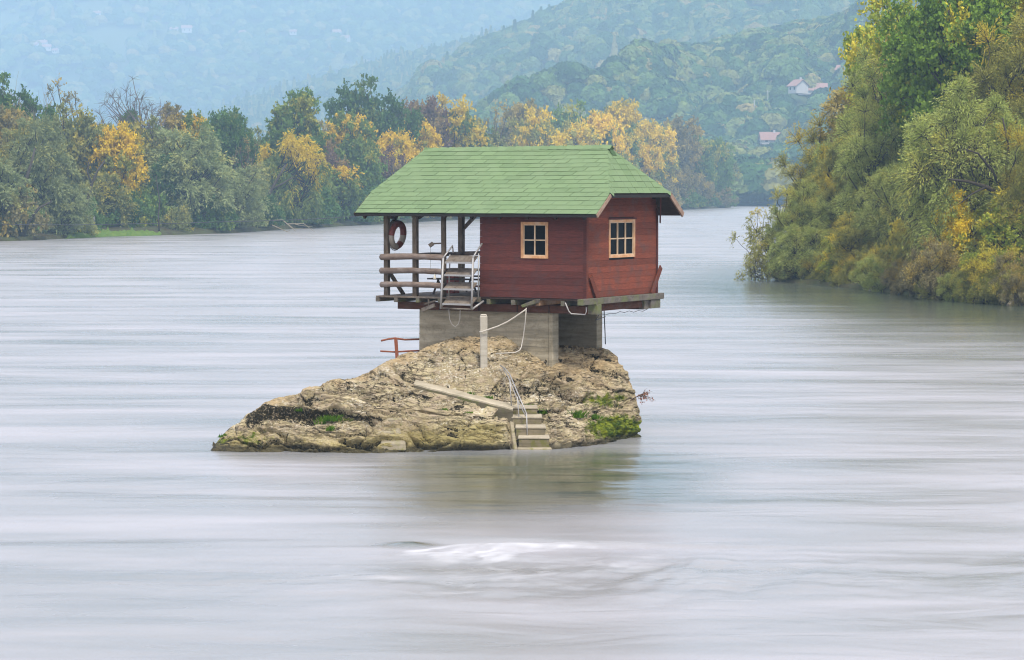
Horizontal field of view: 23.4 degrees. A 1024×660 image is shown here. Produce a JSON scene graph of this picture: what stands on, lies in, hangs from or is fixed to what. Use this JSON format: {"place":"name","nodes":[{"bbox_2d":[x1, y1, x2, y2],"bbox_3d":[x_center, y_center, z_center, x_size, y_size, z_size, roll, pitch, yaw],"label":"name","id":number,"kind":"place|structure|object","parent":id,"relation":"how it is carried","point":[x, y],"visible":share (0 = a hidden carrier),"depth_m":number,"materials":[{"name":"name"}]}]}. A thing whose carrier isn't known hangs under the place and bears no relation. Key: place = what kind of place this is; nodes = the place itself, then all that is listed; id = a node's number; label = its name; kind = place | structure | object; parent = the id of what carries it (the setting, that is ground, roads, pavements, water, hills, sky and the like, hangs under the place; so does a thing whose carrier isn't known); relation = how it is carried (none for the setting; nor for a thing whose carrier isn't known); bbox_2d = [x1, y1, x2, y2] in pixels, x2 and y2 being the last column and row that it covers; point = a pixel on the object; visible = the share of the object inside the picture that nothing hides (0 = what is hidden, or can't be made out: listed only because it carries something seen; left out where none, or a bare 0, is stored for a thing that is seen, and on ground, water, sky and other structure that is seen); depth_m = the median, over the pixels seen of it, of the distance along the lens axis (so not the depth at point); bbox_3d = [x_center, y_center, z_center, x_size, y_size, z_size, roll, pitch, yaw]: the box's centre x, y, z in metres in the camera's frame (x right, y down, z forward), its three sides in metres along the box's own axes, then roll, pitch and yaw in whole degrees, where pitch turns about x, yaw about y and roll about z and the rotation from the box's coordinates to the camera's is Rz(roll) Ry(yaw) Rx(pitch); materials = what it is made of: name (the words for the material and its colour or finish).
{"place":"outdoors","nodes":[
{"label":"outdoors","id":0,"kind":"place"},
{"bbox_2d":[65,225,161,238],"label":"grass bank","id":1,"kind":"structure","parent":0,"point":[107,232],"depth_m":316.38,"materials":[{"name":"green plant"}]},
{"bbox_2d":[0,0,522,125],"bbox_3d":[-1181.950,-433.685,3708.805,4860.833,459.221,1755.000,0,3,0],"label":"hill","id":2,"kind":"structure","parent":0,"point":[111,35],"depth_m":3516.58,"materials":[{"name":"plant"}]},
{"bbox_2d":[0,183,730,240],"bbox_3d":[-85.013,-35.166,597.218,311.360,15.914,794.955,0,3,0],"label":"bank","id":3,"kind":"structure","parent":0,"point":[48,235],"depth_m":336.57,"materials":[{"name":"soil"}]},
{"bbox_2d":[0,154,34,232],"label":"willow tree","id":4,"kind":"object","parent":3,"relation":"on","point":[10,182],"visible":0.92,"depth_m":289.24,"materials":[{"name":"green plant"}]},
{"bbox_2d":[0,103,39,152],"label":"broadleaf tree","id":5,"kind":"object","parent":3,"relation":"on","point":[8,117],"visible":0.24,"depth_m":316.99,"materials":[{"name":"green plant"}]},
{"bbox_2d":[0,126,48,193],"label":"willow tree","id":6,"kind":"object","parent":3,"relation":"on","point":[7,133],"visible":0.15,"depth_m":307.10,"materials":[{"name":"green plant"}]},
{"bbox_2d":[0,184,54,236],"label":"shrub","id":7,"kind":"object","parent":3,"relation":"on","point":[18,216],"visible":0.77,"depth_m":290.40,"materials":[{"name":"green plant"}]},
{"bbox_2d":[0,71,60,127],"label":"broadleaf tree","id":8,"kind":"object","parent":3,"relation":"on","point":[6,100],"visible":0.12,"depth_m":334.33,"materials":[{"name":"green plant"}]},
{"bbox_2d":[4,111,86,236],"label":"willow tree","id":9,"kind":"object","parent":3,"relation":"on","point":[36,162],"visible":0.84,"depth_m":300.20,"materials":[{"name":"green plant"}]},
{"bbox_2d":[44,77,82,142],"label":"broadleaf tree","id":10,"kind":"object","parent":3,"relation":"on","point":[69,95],"visible":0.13,"depth_m":342.88,"materials":[{"name":"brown plant"}]},
{"bbox_2d":[40,181,97,235],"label":"willow tree","id":11,"kind":"object","parent":3,"relation":"on","point":[76,217],"visible":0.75,"depth_m":302.66,"materials":[{"name":"green plant"}]},
{"bbox_2d":[37,101,105,187],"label":"broadleaf tree","id":12,"kind":"object","parent":3,"relation":"on","point":[75,146],"visible":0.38,"depth_m":326.61,"materials":[{"name":"green plant"}]},
{"bbox_2d":[79,171,141,226],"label":"willow tree","id":13,"kind":"object","parent":3,"relation":"on","point":[104,186],"visible":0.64,"depth_m":322.74,"materials":[{"name":"green plant"}]},
{"bbox_2d":[78,120,149,200],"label":"broadleaf tree","id":14,"kind":"object","parent":3,"relation":"on","point":[123,154],"visible":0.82,"depth_m":327.56,"materials":[{"name":"yellow plant"}]},
{"bbox_2d":[100,185,146,227],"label":"shrub","id":15,"kind":"object","parent":3,"relation":"on","point":[133,200],"visible":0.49,"depth_m":325.16,"materials":[{"name":"green plant"}]},
{"bbox_2d":[95,76,177,142],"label":"bare tree","id":16,"kind":"object","parent":3,"relation":"on","point":[140,111],"visible":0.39,"depth_m":352.43,"materials":[{"name":"grey plant"}]},
{"bbox_2d":[121,184,160,226],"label":"shrub","id":17,"kind":"object","parent":3,"relation":"on","point":[147,216],"visible":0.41,"depth_m":328.09,"materials":[{"name":"green plant"}]},
{"bbox_2d":[127,114,185,197],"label":"broadleaf tree","id":18,"kind":"object","parent":3,"relation":"on","point":[148,144],"visible":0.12,"depth_m":346.43,"materials":[{"name":"green plant"}]},
{"bbox_2d":[145,151,181,230],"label":"broadleaf tree","id":19,"kind":"object","parent":3,"relation":"on","point":[159,187],"visible":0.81,"depth_m":334.13,"materials":[{"name":"green plant"}]},
{"bbox_2d":[156,204,194,231],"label":"shrub","id":20,"kind":"object","parent":3,"relation":"on","point":[185,218],"visible":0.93,"depth_m":328.81,"materials":[{"name":"green plant"}]},
{"bbox_2d":[156,100,195,146],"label":"broadleaf tree","id":21,"kind":"object","parent":3,"relation":"on","point":[170,119],"visible":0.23,"depth_m":358.77,"materials":[{"name":"green plant"}]},
{"bbox_2d":[143,122,241,224],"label":"willow tree","id":22,"kind":"object","parent":3,"relation":"on","point":[195,156],"visible":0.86,"depth_m":336.17,"materials":[{"name":"green plant"}]},
{"bbox_2d":[171,108,222,183],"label":"broadleaf tree","id":23,"kind":"object","parent":3,"relation":"on","point":[194,123],"visible":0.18,"depth_m":358.43,"materials":[{"name":"green plant"}]},
{"bbox_2d":[188,194,239,230],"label":"shrub","id":24,"kind":"object","parent":3,"relation":"on","point":[216,223],"visible":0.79,"depth_m":336.36,"materials":[{"name":"green plant"}]},
{"bbox_2d":[204,105,259,178],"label":"broadleaf tree","id":25,"kind":"object","parent":3,"relation":"on","point":[231,128],"visible":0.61,"depth_m":369.58,"materials":[{"name":"green plant"}]},
{"bbox_2d":[209,161,274,227],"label":"willow tree","id":26,"kind":"object","parent":3,"relation":"on","point":[242,202],"visible":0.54,"depth_m":343.61,"materials":[{"name":"green plant"}]},
{"bbox_2d":[244,185,286,226],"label":"shrub","id":27,"kind":"object","parent":3,"relation":"on","point":[279,212],"visible":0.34,"depth_m":358.23,"materials":[{"name":"green plant"}]},
{"bbox_2d":[258,86,328,185],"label":"broadleaf tree","id":28,"kind":"object","parent":3,"relation":"on","point":[299,111],"visible":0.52,"depth_m":401.56,"materials":[{"name":"green plant"}]},
{"bbox_2d":[253,128,336,224],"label":"willow tree","id":29,"kind":"object","parent":3,"relation":"on","point":[279,190],"visible":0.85,"depth_m":374.06,"materials":[{"name":"green plant"}]},
{"bbox_2d":[296,184,344,224],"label":"shrub","id":30,"kind":"object","parent":3,"relation":"on","point":[338,212],"visible":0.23,"depth_m":384.75,"materials":[{"name":"green plant"}]},
{"bbox_2d":[300,137,351,200],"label":"broadleaf tree","id":31,"kind":"object","parent":3,"relation":"on","point":[331,157],"visible":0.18,"depth_m":405.24,"materials":[{"name":"brown plant"}]},
{"bbox_2d":[312,163,366,210],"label":"broadleaf tree","id":32,"kind":"object","parent":3,"relation":"on","point":[346,184],"visible":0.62,"depth_m":401.87,"materials":[{"name":"green plant"}]},
{"bbox_2d":[323,108,382,180],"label":"broadleaf tree","id":33,"kind":"object","parent":3,"relation":"on","point":[349,133],"visible":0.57,"depth_m":422.64,"materials":[{"name":"green plant"}]},
{"bbox_2d":[336,142,387,189],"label":"broadleaf tree","id":34,"kind":"object","parent":3,"relation":"on","point":[367,164],"visible":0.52,"depth_m":422.45,"materials":[{"name":"green plant"}]},
{"bbox_2d":[323,73,428,143],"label":"broadleaf tree","id":35,"kind":"object","parent":3,"relation":"on","point":[384,120],"visible":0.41,"depth_m":458.07,"materials":[{"name":"green plant"}]},
{"bbox_2d":[377,144,408,178],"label":"broadleaf tree","id":36,"kind":"object","parent":3,"relation":"on","point":[391,166],"visible":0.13,"depth_m":439.14,"materials":[{"name":"brown plant"}]},
{"bbox_2d":[372,127,419,163],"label":"broadleaf tree","id":37,"kind":"object","parent":3,"relation":"on","point":[402,143],"visible":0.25,"depth_m":452.45,"materials":[{"name":"yellow plant"}]},
{"bbox_2d":[389,95,453,147],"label":"broadleaf tree","id":38,"kind":"object","parent":3,"relation":"on","point":[431,111],"visible":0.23,"depth_m":494.49,"materials":[{"name":"brown plant"}]},
{"bbox_2d":[402,117,443,152],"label":"broadleaf tree","id":39,"kind":"object","parent":3,"relation":"on","point":[429,138],"visible":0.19,"depth_m":468.90,"materials":[{"name":"yellow plant"}]},
{"bbox_2d":[437,91,495,147],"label":"broadleaf tree","id":40,"kind":"object","parent":3,"relation":"on","point":[461,131],"visible":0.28,"depth_m":498.77,"materials":[{"name":"yellow plant"}]},
{"bbox_2d":[495,97,552,145],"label":"broadleaf tree","id":41,"kind":"object","parent":3,"relation":"on","point":[516,111],"visible":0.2,"depth_m":588.10,"materials":[{"name":"green plant"}]},
{"bbox_2d":[505,104,572,145],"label":"broadleaf tree","id":42,"kind":"object","parent":3,"relation":"on","point":[531,131],"visible":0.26,"depth_m":577.29,"materials":[{"name":"yellow plant"}]},
{"bbox_2d":[555,118,601,145],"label":"broadleaf tree","id":43,"kind":"object","parent":3,"relation":"on","point":[581,134],"visible":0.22,"depth_m":611.45,"materials":[{"name":"yellow plant"}]},
{"bbox_2d":[548,98,620,145],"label":"broadleaf tree","id":44,"kind":"object","parent":3,"relation":"on","point":[573,116],"visible":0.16,"depth_m":642.22,"materials":[{"name":"green plant"}]},
{"bbox_2d":[580,108,632,162],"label":"broadleaf tree","id":45,"kind":"object","parent":3,"relation":"on","point":[598,123],"visible":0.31,"depth_m":639.87,"materials":[{"name":"yellow plant"}]},
{"bbox_2d":[599,97,646,169],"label":"broadleaf tree","id":46,"kind":"object","parent":3,"relation":"on","point":[629,111],"visible":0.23,"depth_m":669.17,"materials":[{"name":"yellow plant"}]},
{"bbox_2d":[635,142,665,185],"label":"broadleaf tree","id":47,"kind":"object","parent":3,"relation":"on","point":[652,164],"visible":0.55,"depth_m":678.76,"materials":[{"name":"yellow plant"}]},
{"bbox_2d":[633,118,672,182],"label":"broadleaf tree","id":48,"kind":"object","parent":3,"relation":"on","point":[650,126],"visible":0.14,"depth_m":691.56,"materials":[{"name":"yellow plant"}]},
{"bbox_2d":[649,122,680,183],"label":"broadleaf tree","id":49,"kind":"object","parent":3,"relation":"on","point":[672,161],"visible":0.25,"depth_m":698.11,"materials":[{"name":"yellow plant"}]},
{"bbox_2d":[661,113,704,177],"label":"broadleaf tree","id":50,"kind":"object","parent":3,"relation":"on","point":[690,153],"visible":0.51,"depth_m":740.27,"materials":[{"name":"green plant"}]},
{"bbox_2d":[664,166,702,206],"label":"broadleaf tree","id":51,"kind":"object","parent":3,"relation":"on","point":[684,178],"visible":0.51,"depth_m":711.90,"materials":[{"name":"green plant"}]},
{"bbox_2d":[687,135,719,189],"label":"broadleaf tree","id":52,"kind":"object","parent":3,"relation":"on","point":[706,168],"visible":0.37,"depth_m":749.77,"materials":[{"name":"green plant"}]},
{"bbox_2d":[700,136,735,193],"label":"broadleaf tree","id":53,"kind":"object","parent":3,"relation":"on","point":[724,159],"visible":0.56,"depth_m":773.53,"materials":[{"name":"green plant"}]},
{"bbox_2d":[0,0,948,202],"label":"hill woods","id":54,"kind":"object","parent":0,"point":[669,74],"depth_m":2002.22,"materials":[{"name":"plant"}]},
{"bbox_2d":[0,205,1023,659],"bbox_3d":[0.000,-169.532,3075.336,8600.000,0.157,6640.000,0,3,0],"label":"river","id":55,"kind":"structure","parent":0,"point":[796,471],"depth_m":51.45,"materials":[{"name":"liquid"}]},
{"bbox_2d":[210,335,641,452],"bbox_3d":[-0.651,1.732,62.078,8.252,3.238,13.917,2,4,29],"label":"river rock","id":56,"kind":"object","parent":55,"relation":"in","point":[573,380],"visible":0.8,"depth_m":59.17,"materials":[{"name":"beige stone"}]},
{"bbox_2d":[414,380,551,449],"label":"concrete stairs","id":57,"kind":"structure","parent":56,"relation":"on","point":[536,438],"depth_m":58.73,"materials":[{"name":"beige concrete"}]},
{"bbox_2d":[480,314,487,367],"bbox_3d":[-0.689,0.370,60.269,0.185,1.516,0.170,0,3,0],"label":"concrete post","id":58,"kind":"object","parent":56,"relation":"on","point":[483,346],"visible":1,"depth_m":60.18,"materials":[{"name":"grey concrete"}]},
{"bbox_2d":[419,309,601,366],"bbox_3d":[-0.024,0.377,63.226,3.900,1.838,2.672,2,4,30],"label":"concrete foundation","id":59,"kind":"object","parent":56,"relation":"on","point":[546,335],"visible":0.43,"depth_m":62.29,"materials":[{"name":"grey concrete"}]},
{"bbox_2d":[354,144,683,343],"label":"stilt house","id":60,"kind":"structure","parent":56,"relation":"on","point":[570,229],"depth_m":61.54,"materials":[{"name":"wood"}]},
{"bbox_2d":[389,217,406,250],"bbox_3d":[-2.926,-2.500,63.174,0.246,0.957,0.780,2,4,30],"label":"life ring","id":61,"kind":"object","parent":60,"relation":"hanging from","point":[395,225],"visible":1,"depth_m":63.09,"materials":[{"name":"red plastic"}]},
{"bbox_2d":[440,243,483,309],"bbox_3d":[-1.210,-1.330,61.404,1.091,1.660,0.489,2,4,30],"label":"folding stair","id":62,"kind":"object","parent":60,"relation":"attached to","point":[465,272],"visible":1,"depth_m":61.38,"materials":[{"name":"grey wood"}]},
{"bbox_2d":[521,222,548,258],"bbox_3d":[0.563,-2.202,60.698,0.765,0.895,0.084,2,4,30],"label":"window","id":63,"kind":"structure","parent":60,"relation":"in","point":[534,235],"depth_m":60.70,"materials":[{"name":"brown wood"}]},
{"bbox_2d":[607,219,634,257],"bbox_3d":[2.713,-2.277,61.572,0.084,0.945,1.395,2,4,30],"label":"window","id":64,"kind":"structure","parent":60,"relation":"in","point":[621,231],"depth_m":61.61,"materials":[{"name":"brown wood"}]},
{"bbox_2d":[741,239,771,280],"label":"shrub","id":65,"kind":"object","parent":55,"relation":"in","point":[750,262],"visible":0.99,"depth_m":164.01,"materials":[{"name":"green plant"}]},
{"bbox_2d":[814,234,865,281],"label":"shrub","id":66,"kind":"object","parent":55,"relation":"in","point":[826,265],"visible":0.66,"depth_m":155.69,"materials":[{"name":"green plant"}]},
{"bbox_2d":[827,257,858,286],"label":"shrub","id":67,"kind":"object","parent":55,"relation":"in","point":[840,276],"visible":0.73,"depth_m":154.06,"materials":[{"name":"green plant"}]},
{"bbox_2d":[847,250,880,289],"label":"shrub","id":68,"kind":"object","parent":55,"relation":"in","point":[864,266],"visible":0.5,"depth_m":149.72,"materials":[{"name":"green plant"}]},
{"bbox_2d":[862,259,895,291],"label":"shrub","id":69,"kind":"object","parent":55,"relation":"in","point":[871,282],"visible":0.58,"depth_m":146.50,"materials":[{"name":"green plant"}]},
{"bbox_2d":[934,269,966,301],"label":"shrub","id":70,"kind":"object","parent":55,"relation":"in","point":[952,283],"visible":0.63,"depth_m":134.54,"materials":[{"name":"green plant"}]},
{"bbox_2d":[989,248,1023,289],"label":"shrub","id":71,"kind":"object","parent":55,"relation":"in","point":[1002,259],"visible":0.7,"depth_m":129.98,"materials":[{"name":"green plant"}]},
{"bbox_2d":[763,217,834,280],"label":"bush","id":72,"kind":"object","parent":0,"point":[783,259],"visible":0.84,"depth_m":161.34,"materials":[{"name":"green plant"}]},
{"bbox_2d":[822,210,885,274],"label":"bush","id":73,"kind":"object","parent":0,"point":[848,236],"visible":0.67,"depth_m":155.03,"materials":[{"name":"green plant"}]},
{"bbox_2d":[764,247,1022,305],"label":"bank","id":74,"kind":"structure","parent":0,"point":[813,281],"depth_m":154.29,"materials":[{"name":"soil"}]},
{"bbox_2d":[726,204,785,279],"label":"shrub","id":75,"kind":"object","parent":74,"relation":"on","point":[760,237],"visible":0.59,"depth_m":165.50,"materials":[{"name":"green plant"}]},
{"bbox_2d":[759,177,836,260],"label":"willow tree","id":76,"kind":"object","parent":74,"relation":"on","point":[800,213],"visible":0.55,"depth_m":163.90,"materials":[{"name":"green plant"}]},
{"bbox_2d":[771,110,834,213],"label":"broadleaf tree","id":77,"kind":"object","parent":74,"relation":"on","point":[812,139],"visible":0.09,"depth_m":185.28,"materials":[{"name":"green plant"}]},
{"bbox_2d":[790,174,838,249],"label":"broadleaf tree","id":78,"kind":"object","parent":74,"relation":"on","point":[824,185],"visible":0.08,"depth_m":171.36,"materials":[{"name":"green plant"}]},
{"bbox_2d":[809,136,842,231],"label":"broadleaf tree","id":79,"kind":"object","parent":74,"relation":"on","point":[823,169],"visible":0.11,"depth_m":176.90,"materials":[{"name":"green plant"}]},
{"bbox_2d":[816,86,853,142],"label":"broadleaf tree","id":80,"kind":"object","parent":74,"relation":"on","point":[831,117],"visible":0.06,"depth_m":184.55,"materials":[{"name":"green plant"}]},
{"bbox_2d":[818,171,862,257],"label":"willow tree","id":81,"kind":"object","parent":74,"relation":"on","point":[829,194],"visible":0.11,"depth_m":165.34,"materials":[{"name":"green plant"}]},
{"bbox_2d":[812,25,902,133],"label":"broadleaf tree","id":82,"kind":"object","parent":74,"relation":"on","point":[836,101],"visible":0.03,"depth_m":176.75,"materials":[{"name":"green plant"}]},
{"bbox_2d":[827,41,899,202],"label":"willow tree","id":83,"kind":"object","parent":74,"relation":"on","point":[862,91],"visible":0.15,"depth_m":171.10,"materials":[{"name":"green plant"}]},
{"bbox_2d":[828,94,913,249],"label":"willow tree","id":84,"kind":"object","parent":74,"relation":"on","point":[854,149],"visible":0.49,"depth_m":161.72,"materials":[{"name":"green plant"}]},
{"bbox_2d":[838,0,925,110],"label":"broadleaf tree","id":85,"kind":"object","parent":74,"relation":"on","point":[861,34],"visible":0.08,"depth_m":180.42,"materials":[{"name":"green plant"}]},
{"bbox_2d":[847,149,936,257],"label":"willow tree","id":86,"kind":"object","parent":74,"relation":"on","point":[883,219],"visible":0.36,"depth_m":154.26,"materials":[{"name":"green plant"}]},
{"bbox_2d":[886,217,928,267],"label":"broadleaf tree","id":87,"kind":"object","parent":74,"relation":"on","point":[897,243],"visible":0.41,"depth_m":147.51,"materials":[{"name":"green plant"}]},
{"bbox_2d":[863,0,996,154],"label":"broadleaf tree","id":88,"kind":"object","parent":74,"relation":"on","point":[892,43],"visible":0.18,"depth_m":160.33,"materials":[{"name":"green plant"}]},
{"bbox_2d":[874,0,1019,193],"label":"broadleaf tree","id":89,"kind":"object","parent":74,"relation":"on","point":[957,30],"visible":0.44,"depth_m":155.48,"materials":[{"name":"green plant"}]},
{"bbox_2d":[885,68,1023,267],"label":"willow tree","id":90,"kind":"object","parent":74,"relation":"on","point":[953,117],"visible":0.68,"depth_m":138.50,"materials":[{"name":"green plant"}]},
{"bbox_2d":[931,185,994,269],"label":"broadleaf tree","id":91,"kind":"object","parent":74,"relation":"on","point":[957,233],"visible":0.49,"depth_m":138.07,"materials":[{"name":"yellow plant"}]},
{"bbox_2d":[906,118,1022,236],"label":"leaning trunk","id":92,"kind":"object","parent":74,"relation":"on","point":[987,187],"visible":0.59,"depth_m":136.68,"materials":[{"name":"brown plant"}]},
{"bbox_2d":[958,243,1009,302],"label":"shrub","id":93,"kind":"object","parent":74,"relation":"on","point":[967,262],"visible":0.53,"depth_m":132.09,"materials":[{"name":"green plant"}]},
{"bbox_2d":[963,260,1006,304],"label":"shrub","id":94,"kind":"object","parent":74,"relation":"on","point":[982,290],"visible":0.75,"depth_m":131.26,"materials":[{"name":"green plant"}]},
{"bbox_2d":[963,4,1023,166],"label":"broadleaf tree","id":95,"kind":"object","parent":74,"relation":"on","point":[985,76],"visible":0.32,"depth_m":149.38,"materials":[{"name":"green plant"}]},
{"bbox_2d":[966,13,1023,133],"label":"willow tree","id":96,"kind":"object","parent":74,"relation":"on","point":[990,39],"visible":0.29,"depth_m":150.99,"materials":[{"name":"green plant"}]},
{"bbox_2d":[972,185,1023,267],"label":"broadleaf tree","id":97,"kind":"object","parent":74,"relation":"on","point":[1012,241],"visible":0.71,"depth_m":135.37,"materials":[{"name":"green plant"}]},
{"bbox_2d":[987,263,1023,304],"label":"shrub","id":98,"kind":"object","parent":74,"relation":"on","point":[996,289],"visible":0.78,"depth_m":129.70,"materials":[{"name":"green plant"}]},
{"bbox_2d":[990,118,1023,265],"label":"willow tree","id":99,"kind":"object","parent":74,"relation":"on","point":[1017,181],"visible":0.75,"depth_m":135.47,"materials":[{"name":"green plant"}]},
{"bbox_2d":[997,272,1023,305],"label":"shrub","id":100,"kind":"object","parent":74,"relation":"on","point":[1019,288],"visible":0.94,"depth_m":128.92,"materials":[{"name":"green plant"}]},
{"bbox_2d":[897,231,965,299],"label":"shrub","id":101,"kind":"object","parent":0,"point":[917,270],"visible":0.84,"depth_m":135.82,"materials":[{"name":"green plant"}]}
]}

